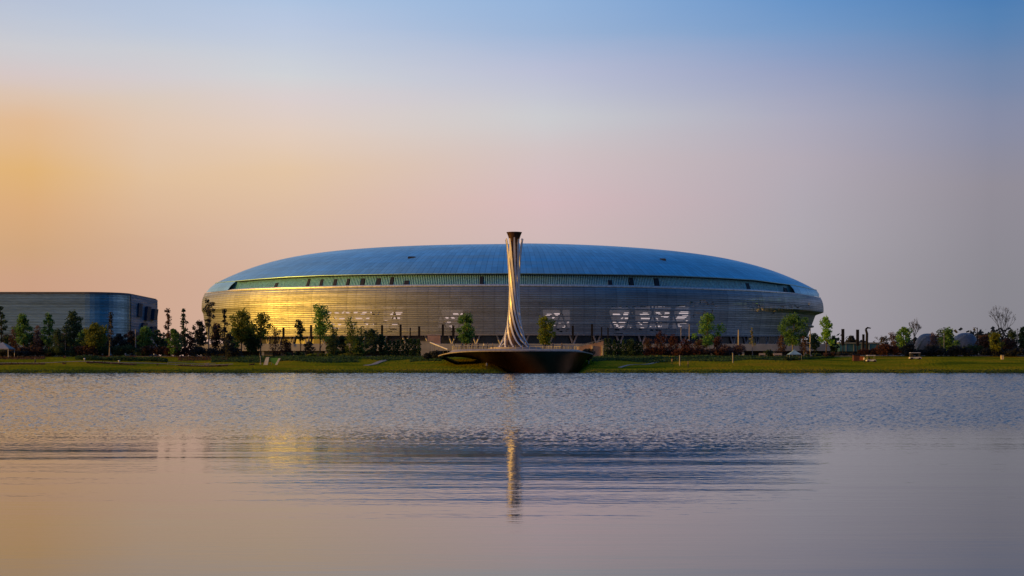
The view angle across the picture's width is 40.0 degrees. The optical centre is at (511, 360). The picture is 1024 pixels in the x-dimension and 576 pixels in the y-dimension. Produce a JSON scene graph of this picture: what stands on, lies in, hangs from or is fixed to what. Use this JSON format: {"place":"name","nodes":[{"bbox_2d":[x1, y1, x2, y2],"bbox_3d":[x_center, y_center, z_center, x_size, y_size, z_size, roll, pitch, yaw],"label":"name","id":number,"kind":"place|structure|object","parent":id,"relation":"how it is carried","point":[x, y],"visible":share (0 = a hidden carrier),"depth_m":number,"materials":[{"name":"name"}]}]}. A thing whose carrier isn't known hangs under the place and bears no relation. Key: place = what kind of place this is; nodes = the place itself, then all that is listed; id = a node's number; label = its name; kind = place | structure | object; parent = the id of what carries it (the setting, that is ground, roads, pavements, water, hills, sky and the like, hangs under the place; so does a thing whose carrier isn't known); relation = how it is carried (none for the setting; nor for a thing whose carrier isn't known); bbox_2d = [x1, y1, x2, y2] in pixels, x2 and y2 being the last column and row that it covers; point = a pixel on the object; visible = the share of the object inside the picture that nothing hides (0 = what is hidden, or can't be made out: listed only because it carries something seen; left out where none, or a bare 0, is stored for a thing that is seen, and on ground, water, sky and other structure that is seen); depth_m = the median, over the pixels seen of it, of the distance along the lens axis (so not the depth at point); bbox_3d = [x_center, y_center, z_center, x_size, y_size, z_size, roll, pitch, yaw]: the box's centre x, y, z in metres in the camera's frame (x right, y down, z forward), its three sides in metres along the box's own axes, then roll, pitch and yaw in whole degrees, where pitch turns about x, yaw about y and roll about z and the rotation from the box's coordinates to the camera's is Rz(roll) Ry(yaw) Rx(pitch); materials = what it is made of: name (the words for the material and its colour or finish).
{"place":"outdoors","nodes":[
{"label":"outdoors","id":0,"kind":"place"},
{"bbox_2d":[0,373,1023,575],"bbox_3d":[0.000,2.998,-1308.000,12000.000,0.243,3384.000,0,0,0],"label":"lake water","id":1,"kind":"structure","parent":0,"point":[511,474],"depth_m":37.20,"materials":[{"name":"blue liquid"}]},
{"bbox_2d":[0,356,1023,372],"bbox_3d":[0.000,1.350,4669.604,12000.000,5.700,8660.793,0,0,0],"label":"ground","id":2,"kind":"structure","parent":0,"point":[939,363],"depth_m":361.26,"materials":[{"name":"green plant"}]},
{"bbox_2d":[0,306,8,350],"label":"broadleaf tree","id":3,"kind":"object","parent":2,"relation":"on","point":[2,322],"visible":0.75,"depth_m":404.88,"materials":[{"name":"green plant"}]},
{"bbox_2d":[0,342,14,356],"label":"gazebo","id":4,"kind":"object","parent":2,"relation":"on","point":[3,346],"visible":0.86,"depth_m":391.43,"materials":[{"name":"white paint"}]},
{"bbox_2d":[4,326,20,350],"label":"weeping tree","id":5,"kind":"object","parent":2,"relation":"on","point":[13,340],"visible":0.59,"depth_m":409.56,"materials":[{"name":"green plant"}]},
{"bbox_2d":[0,349,31,356],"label":"shrub","id":6,"kind":"object","parent":2,"relation":"on","point":[21,353],"visible":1,"depth_m":395.24,"materials":[{"name":"green plant"}]},
{"bbox_2d":[11,313,32,346],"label":"broadleaf tree","id":7,"kind":"object","parent":2,"relation":"on","point":[22,325],"visible":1,"depth_m":401.42,"materials":[{"name":"green plant"}]},
{"bbox_2d":[15,346,53,356],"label":"shrub","id":8,"kind":"object","parent":2,"relation":"on","point":[36,351],"visible":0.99,"depth_m":397.08,"materials":[{"name":"green plant"}]},
{"bbox_2d":[29,325,41,355],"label":"weeping tree","id":9,"kind":"object","parent":2,"relation":"on","point":[37,333],"visible":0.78,"depth_m":411.58,"materials":[{"name":"green plant"}]},
{"bbox_2d":[39,312,55,347],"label":"broadleaf tree","id":10,"kind":"object","parent":2,"relation":"on","point":[49,320],"visible":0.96,"depth_m":402.47,"materials":[{"name":"green plant"}]},
{"bbox_2d":[50,328,66,356],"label":"weeping tree","id":11,"kind":"object","parent":2,"relation":"on","point":[59,334],"visible":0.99,"depth_m":397.46,"materials":[{"name":"green plant"}]},
{"bbox_2d":[43,345,76,356],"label":"shrub","id":12,"kind":"object","parent":2,"relation":"on","point":[72,353],"visible":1,"depth_m":397.30,"materials":[{"name":"green plant"}]},
{"bbox_2d":[61,309,86,346],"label":"broadleaf tree","id":13,"kind":"object","parent":2,"relation":"on","point":[77,328],"visible":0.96,"depth_m":405.16,"materials":[{"name":"green plant"}]},
{"bbox_2d":[0,292,158,355],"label":"exhibition hall","id":14,"kind":"structure","parent":2,"relation":"on","point":[131,312],"depth_m":470.00,"materials":[{"name":"metal"}]},
{"bbox_2d":[68,345,98,355],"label":"shrub","id":15,"kind":"object","parent":2,"relation":"on","point":[84,350],"visible":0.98,"depth_m":397.27,"materials":[{"name":"green plant"}]},
{"bbox_2d":[80,322,108,353],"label":"broadleaf tree","id":16,"kind":"object","parent":2,"relation":"on","point":[95,334],"visible":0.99,"depth_m":398.75,"materials":[{"name":"green plant"}]},
{"bbox_2d":[95,346,119,355],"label":"shrub","id":17,"kind":"object","parent":2,"relation":"on","point":[104,351],"visible":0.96,"depth_m":399.43,"materials":[{"name":"green plant"}]},
{"bbox_2d":[107,312,113,355],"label":"sparse tree","id":18,"kind":"object","parent":2,"relation":"on","point":[110,326],"visible":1,"depth_m":394.83,"materials":[{"name":"green plant"}]},
{"bbox_2d":[105,333,129,355],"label":"broadleaf tree","id":19,"kind":"object","parent":2,"relation":"on","point":[117,340],"visible":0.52,"depth_m":408.85,"materials":[{"name":"green plant"}]},
{"bbox_2d":[75,354,167,362],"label":"clipped hedge","id":20,"kind":"object","parent":2,"relation":"on","point":[128,358],"visible":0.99,"depth_m":378.65,"materials":[{"name":"green plant"}]},
{"bbox_2d":[0,355,253,366],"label":"rough planting","id":21,"kind":"object","parent":2,"relation":"on","point":[202,358],"visible":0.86,"depth_m":384.72,"materials":[{"name":"green plant"}]},
{"bbox_2d":[113,344,149,355],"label":"shrub","id":22,"kind":"object","parent":2,"relation":"on","point":[126,349],"visible":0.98,"depth_m":399.09,"materials":[{"name":"green plant"}]},
{"bbox_2d":[123,331,140,355],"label":"broadleaf tree","id":23,"kind":"object","parent":2,"relation":"on","point":[131,339],"visible":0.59,"depth_m":411.48,"materials":[{"name":"green plant"}]},
{"bbox_2d":[136,326,156,347],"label":"broadleaf tree","id":24,"kind":"object","parent":2,"relation":"on","point":[144,333],"visible":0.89,"depth_m":404.32,"materials":[{"name":"green plant"}]},
{"bbox_2d":[139,345,166,355],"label":"shrub","id":25,"kind":"object","parent":2,"relation":"on","point":[152,350],"visible":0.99,"depth_m":399.21,"materials":[{"name":"green plant"}]},
{"bbox_2d":[149,329,165,355],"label":"broadleaf tree","id":26,"kind":"object","parent":2,"relation":"on","point":[157,340],"visible":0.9,"depth_m":402.64,"materials":[{"name":"green plant"}]},
{"bbox_2d":[164,308,171,354],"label":"sparse tree","id":27,"kind":"object","parent":2,"relation":"on","point":[169,334],"visible":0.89,"depth_m":399.81,"materials":[{"name":"green plant"}]},
{"bbox_2d":[164,329,181,356],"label":"broadleaf tree","id":28,"kind":"object","parent":2,"relation":"on","point":[175,336],"visible":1,"depth_m":395.73,"materials":[{"name":"green plant"}]},
{"bbox_2d":[163,347,191,355],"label":"shrub","id":29,"kind":"object","parent":2,"relation":"on","point":[184,350],"visible":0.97,"depth_m":398.29,"materials":[{"name":"green plant"}]},
{"bbox_2d":[180,308,188,355],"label":"sparse tree","id":30,"kind":"object","parent":2,"relation":"on","point":[183,315],"visible":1,"depth_m":400.76,"materials":[{"name":"green plant"}]},
{"bbox_2d":[185,331,195,355],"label":"weeping tree","id":31,"kind":"object","parent":2,"relation":"on","point":[190,346],"visible":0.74,"depth_m":407.61,"materials":[{"name":"green plant"}]},
{"bbox_2d":[192,320,207,355],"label":"broadleaf tree","id":32,"kind":"object","parent":2,"relation":"on","point":[200,340],"visible":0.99,"depth_m":403.57,"materials":[{"name":"green plant"}]},
{"bbox_2d":[189,346,216,355],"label":"shrub","id":33,"kind":"object","parent":2,"relation":"on","point":[197,350],"visible":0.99,"depth_m":398.12,"materials":[{"name":"green plant"}]},
{"bbox_2d":[203,298,216,355],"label":"irregular tree","id":34,"kind":"object","parent":2,"relation":"on","point":[208,310],"visible":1,"depth_m":399.82,"materials":[{"name":"green plant"}]},
{"bbox_2d":[210,322,223,355],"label":"irregular tree","id":35,"kind":"object","parent":2,"relation":"on","point":[215,336],"visible":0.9,"depth_m":406.60,"materials":[{"name":"green plant"}]},
{"bbox_2d":[221,309,229,355],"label":"sparse tree","id":36,"kind":"object","parent":2,"relation":"on","point":[224,329],"visible":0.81,"depth_m":401.76,"materials":[{"name":"green plant"}]},
{"bbox_2d":[213,346,242,355],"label":"shrub","id":37,"kind":"object","parent":2,"relation":"on","point":[221,350],"visible":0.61,"depth_m":398.30,"materials":[{"name":"green plant"}]},
{"bbox_2d":[222,333,235,356],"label":"broadleaf tree","id":38,"kind":"object","parent":2,"relation":"on","point":[226,343],"visible":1,"depth_m":394.58,"materials":[{"name":"green plant"}]},
{"bbox_2d":[228,308,257,355],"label":"broadleaf tree","id":39,"kind":"object","parent":2,"relation":"on","point":[241,325],"visible":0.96,"depth_m":408.77,"materials":[{"name":"green plant"}]},
{"bbox_2d":[243,333,261,355],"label":"broadleaf tree","id":40,"kind":"object","parent":2,"relation":"on","point":[252,343],"visible":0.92,"depth_m":411.17,"materials":[{"name":"green plant"}]},
{"bbox_2d":[248,312,274,354],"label":"broadleaf tree","id":41,"kind":"object","parent":2,"relation":"on","point":[261,322],"visible":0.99,"depth_m":407.59,"materials":[{"name":"green plant"}]},
{"bbox_2d":[266,327,282,355],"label":"weeping tree","id":42,"kind":"object","parent":2,"relation":"on","point":[275,341],"visible":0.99,"depth_m":403.77,"materials":[{"name":"green plant"}]},
{"bbox_2d":[280,339,292,354],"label":"weeping tree","id":43,"kind":"object","parent":2,"relation":"on","point":[287,348],"visible":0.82,"depth_m":405.47,"materials":[{"name":"green plant"}]},
{"bbox_2d":[294,319,305,351],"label":"irregular tree","id":44,"kind":"object","parent":2,"relation":"on","point":[299,326],"visible":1,"depth_m":405.86,"materials":[{"name":"green plant"}]},
{"bbox_2d":[303,341,315,354],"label":"broadleaf tree","id":45,"kind":"object","parent":2,"relation":"on","point":[307,345],"visible":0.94,"depth_m":401.58,"materials":[{"name":"green plant"}]},
{"bbox_2d":[312,303,332,353],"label":"irregular tree","id":46,"kind":"object","parent":2,"relation":"on","point":[321,329],"visible":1,"depth_m":399.34,"materials":[{"name":"green plant"}]},
{"bbox_2d":[325,334,339,354],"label":"broadleaf tree","id":47,"kind":"object","parent":2,"relation":"on","point":[333,346],"visible":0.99,"depth_m":397.21,"materials":[{"name":"green plant"}]},
{"bbox_2d":[337,335,349,354],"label":"broadleaf tree","id":48,"kind":"object","parent":2,"relation":"on","point":[342,340],"visible":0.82,"depth_m":407.59,"materials":[{"name":"green plant"}]},
{"bbox_2d":[344,316,358,355],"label":"weeping tree","id":49,"kind":"object","parent":2,"relation":"on","point":[352,338],"visible":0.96,"depth_m":403.81,"materials":[{"name":"green plant"}]},
{"bbox_2d":[351,337,367,352],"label":"broadleaf tree","id":50,"kind":"object","parent":2,"relation":"on","point":[360,349],"visible":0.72,"depth_m":406.43,"materials":[{"name":"green plant"}]},
{"bbox_2d":[358,328,379,355],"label":"broadleaf tree","id":51,"kind":"object","parent":2,"relation":"on","point":[372,334],"visible":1,"depth_m":399.47,"materials":[{"name":"green plant"}]},
{"bbox_2d":[375,334,388,354],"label":"broadleaf tree","id":52,"kind":"object","parent":2,"relation":"on","point":[382,340],"visible":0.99,"depth_m":401.55,"materials":[{"name":"green plant"}]},
{"bbox_2d":[420,341,432,355],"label":"retaining wall","id":53,"kind":"structure","parent":2,"relation":"on","point":[426,347],"depth_m":455.00,"materials":[{"name":"concrete"}]},
{"bbox_2d":[456,313,474,348],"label":"broadleaf tree","id":54,"kind":"object","parent":2,"relation":"on","point":[466,337],"visible":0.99,"depth_m":423.87,"materials":[{"name":"green plant"}]},
{"bbox_2d":[198,344,830,355],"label":"podium","id":55,"kind":"object","parent":2,"relation":"on","point":[757,349],"visible":0.13,"depth_m":572.46,"materials":[{"name":"concrete"}]},
{"bbox_2d":[427,334,440,343],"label":"stair wall","id":56,"kind":"structure","parent":55,"relation":"on","point":[435,338],"depth_m":585.00,"materials":[{"name":"beige concrete"}]},
{"bbox_2d":[202,243,823,343],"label":"stadium","id":57,"kind":"object","parent":55,"relation":"on","point":[428,289],"visible":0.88,"depth_m":615.32,"materials":[{"name":"metal"}]},
{"bbox_2d":[438,345,592,372],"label":"torch platform","id":58,"kind":"structure","parent":2,"relation":"on","point":[534,359],"depth_m":353.74,"materials":[{"name":"metal"}]},
{"bbox_2d":[498,232,528,346],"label":"torch tower","id":59,"kind":"structure","parent":58,"relation":"on","point":[514,333],"depth_m":375.70,"materials":[{"name":"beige metal"}]},
{"bbox_2d":[211,354,831,362],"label":"ground cover","id":60,"kind":"object","parent":2,"relation":"on","point":[353,358],"visible":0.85,"depth_m":384.11,"materials":[{"name":"green plant"}]},
{"bbox_2d":[536,315,556,348],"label":"broadleaf tree","id":61,"kind":"object","parent":2,"relation":"on","point":[544,330],"visible":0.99,"depth_m":424.40,"materials":[{"name":"green plant"}]},
{"bbox_2d":[158,326,1022,355],"bbox_3d":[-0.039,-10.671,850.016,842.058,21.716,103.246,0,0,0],"label":"distant wood","id":62,"kind":"object","parent":2,"relation":"on","point":[980,332],"visible":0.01,"depth_m":834.57,"materials":[{"name":"green plant"}]},
{"bbox_2d":[577,340,603,355],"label":"ramp wall","id":63,"kind":"structure","parent":2,"relation":"on","point":[597,348],"depth_m":470.00,"materials":[{"name":"beige concrete"}]},
{"bbox_2d":[625,338,638,355],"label":"weeping tree","id":64,"kind":"object","parent":2,"relation":"on","point":[630,349],"visible":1,"depth_m":401.35,"materials":[{"name":"green plant"}]},
{"bbox_2d":[641,338,654,355],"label":"weeping tree","id":65,"kind":"object","parent":2,"relation":"on","point":[647,343],"visible":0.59,"depth_m":409.43,"materials":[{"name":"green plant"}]},
{"bbox_2d":[643,346,673,355],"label":"shrub","id":66,"kind":"object","parent":2,"relation":"on","point":[658,351],"visible":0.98,"depth_m":401.54,"materials":[{"name":"brown plant"}]},
{"bbox_2d":[652,331,667,354],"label":"weeping tree","id":67,"kind":"object","parent":2,"relation":"on","point":[660,343],"visible":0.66,"depth_m":407.59,"materials":[{"name":"brown plant"}]},
{"bbox_2d":[667,334,679,355],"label":"weeping tree","id":68,"kind":"object","parent":2,"relation":"on","point":[672,343],"visible":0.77,"depth_m":405.56,"materials":[{"name":"brown plant"}]},
{"bbox_2d":[671,346,701,355],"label":"shrub","id":69,"kind":"object","parent":2,"relation":"on","point":[687,349],"visible":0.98,"depth_m":399.31,"materials":[{"name":"brown plant"}]},
{"bbox_2d":[691,312,725,349],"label":"broadleaf tree","id":70,"kind":"object","parent":2,"relation":"on","point":[706,325],"visible":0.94,"depth_m":410.99,"materials":[{"name":"green plant"}]},
{"bbox_2d":[699,348,725,354],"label":"shrub","id":71,"kind":"object","parent":2,"relation":"on","point":[705,352],"visible":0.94,"depth_m":399.67,"materials":[{"name":"green plant"}]},
{"bbox_2d":[716,343,745,355],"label":"shrub","id":72,"kind":"object","parent":2,"relation":"on","point":[735,350],"visible":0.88,"depth_m":401.36,"materials":[{"name":"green plant"}]},
{"bbox_2d":[774,335,786,355],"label":"weeping tree","id":73,"kind":"object","parent":2,"relation":"on","point":[780,339],"visible":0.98,"depth_m":403.74,"materials":[{"name":"brown plant"}]},
{"bbox_2d":[777,312,808,355],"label":"broadleaf tree","id":74,"kind":"object","parent":2,"relation":"on","point":[794,319],"visible":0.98,"depth_m":409.05,"materials":[{"name":"green plant"}]},
{"bbox_2d":[799,335,810,353],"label":"weeping tree","id":75,"kind":"object","parent":2,"relation":"on","point":[804,346],"visible":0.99,"depth_m":403.89,"materials":[{"name":"brown plant"}]},
{"bbox_2d":[807,333,819,352],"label":"broadleaf tree","id":76,"kind":"object","parent":2,"relation":"on","point":[815,345],"visible":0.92,"depth_m":414.50,"materials":[{"name":"green plant"}]},
{"bbox_2d":[817,315,834,352],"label":"irregular tree","id":77,"kind":"object","parent":2,"relation":"on","point":[825,333],"visible":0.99,"depth_m":401.43,"materials":[{"name":"green plant"}]},
{"bbox_2d":[829,335,839,352],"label":"broadleaf tree","id":78,"kind":"object","parent":2,"relation":"on","point":[833,347],"visible":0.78,"depth_m":411.49,"materials":[{"name":"green plant"}]},
{"bbox_2d":[832,342,881,355],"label":"pavilion","id":79,"kind":"structure","parent":2,"relation":"on","point":[849,347],"depth_m":540.00,"materials":[{"name":"glass"}]},
{"bbox_2d":[862,327,870,355],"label":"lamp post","id":80,"kind":"object","parent":2,"relation":"on","point":[864,344],"visible":0.9,"depth_m":533.70,"materials":[{"name":"grey metal"}]},
{"bbox_2d":[858,348,878,354],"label":"shrub","id":81,"kind":"object","parent":2,"relation":"on","point":[872,351],"visible":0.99,"depth_m":401.71,"materials":[{"name":"brown plant"}]},
{"bbox_2d":[874,344,901,355],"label":"shrub","id":82,"kind":"object","parent":2,"relation":"on","point":[885,349],"visible":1,"depth_m":399.24,"materials":[{"name":"brown plant"}]},
{"bbox_2d":[895,327,913,355],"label":"broadleaf tree","id":83,"kind":"object","parent":2,"relation":"on","point":[900,339],"visible":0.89,"depth_m":403.32,"materials":[{"name":"green plant"}]},
{"bbox_2d":[899,342,914,356],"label":"broadleaf tree","id":84,"kind":"object","parent":2,"relation":"on","point":[905,350],"visible":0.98,"depth_m":397.32,"materials":[{"name":"green plant"}]},
{"bbox_2d":[908,317,921,341],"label":"bare tree","id":85,"kind":"object","parent":2,"relation":"on","point":[916,326],"visible":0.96,"depth_m":407.81,"materials":[{"name":"grey plant"}]},
{"bbox_2d":[914,333,939,355],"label":"shell roof hall","id":86,"kind":"structure","parent":2,"relation":"on","point":[922,340],"depth_m":714.66,"materials":[{"name":"grey metal"}]},
{"bbox_2d":[926,332,939,347],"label":"weeping tree","id":87,"kind":"object","parent":2,"relation":"on","point":[934,338],"visible":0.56,"depth_m":419.65,"materials":[{"name":"brown plant"}]},
{"bbox_2d":[922,345,948,355],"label":"shrub","id":88,"kind":"object","parent":2,"relation":"on","point":[934,350],"visible":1,"depth_m":399.15,"materials":[{"name":"green plant"}]},
{"bbox_2d":[939,326,960,350],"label":"broadleaf tree","id":89,"kind":"object","parent":2,"relation":"on","point":[949,335],"visible":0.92,"depth_m":403.21,"materials":[{"name":"green plant"}]},
{"bbox_2d":[947,345,973,355],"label":"shrub","id":90,"kind":"object","parent":2,"relation":"on","point":[953,350],"visible":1,"depth_m":399.21,"materials":[{"name":"green plant"}]},
{"bbox_2d":[953,333,976,355],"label":"shell roof hall","id":91,"kind":"structure","parent":2,"relation":"on","point":[965,339],"depth_m":713.42,"materials":[{"name":"grey metal"}]},
{"bbox_2d":[962,344,983,355],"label":"shrub","id":92,"kind":"object","parent":2,"relation":"on","point":[976,349],"visible":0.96,"depth_m":401.48,"materials":[{"name":"green plant"}]},
{"bbox_2d":[975,334,1000,355],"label":"broadleaf tree","id":93,"kind":"object","parent":2,"relation":"on","point":[984,342],"visible":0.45,"depth_m":407.00,"materials":[{"name":"brown plant"}]},
{"bbox_2d":[980,348,1002,355],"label":"shrub","id":94,"kind":"object","parent":2,"relation":"on","point":[986,351],"visible":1,"depth_m":399.33,"materials":[{"name":"green plant"}]},
{"bbox_2d":[988,331,1005,356],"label":"broadleaf tree","id":95,"kind":"object","parent":2,"relation":"on","point":[996,344],"visible":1,"depth_m":398.40,"materials":[{"name":"green plant"}]},
{"bbox_2d":[989,305,1015,354],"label":"bare tree","id":96,"kind":"object","parent":2,"relation":"on","point":[1000,321],"visible":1,"depth_m":401.92,"materials":[{"name":"brown plant"}]},
{"bbox_2d":[1001,337,1021,354],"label":"broadleaf tree","id":97,"kind":"object","parent":2,"relation":"on","point":[1009,343],"visible":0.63,"depth_m":402.92,"materials":[{"name":"brown plant"}]},
{"bbox_2d":[1003,347,1023,356],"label":"shrub","id":98,"kind":"object","parent":2,"relation":"on","point":[1014,351],"visible":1,"depth_m":398.30,"materials":[{"name":"green plant"}]},
{"bbox_2d":[1006,328,1020,355],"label":"weeping tree","id":99,"kind":"object","parent":2,"relation":"on","point":[1010,333],"visible":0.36,"depth_m":411.51,"materials":[{"name":"green plant"}]},
{"bbox_2d":[1016,327,1023,355],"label":"broadleaf tree","id":100,"kind":"object","parent":2,"relation":"on","point":[1021,337],"visible":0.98,"depth_m":403.51,"materials":[{"name":"green plant"}]},
{"bbox_2d":[0,0,1023,355],"label":"sky","id":101,"kind":"structure","parent":0,"point":[868,155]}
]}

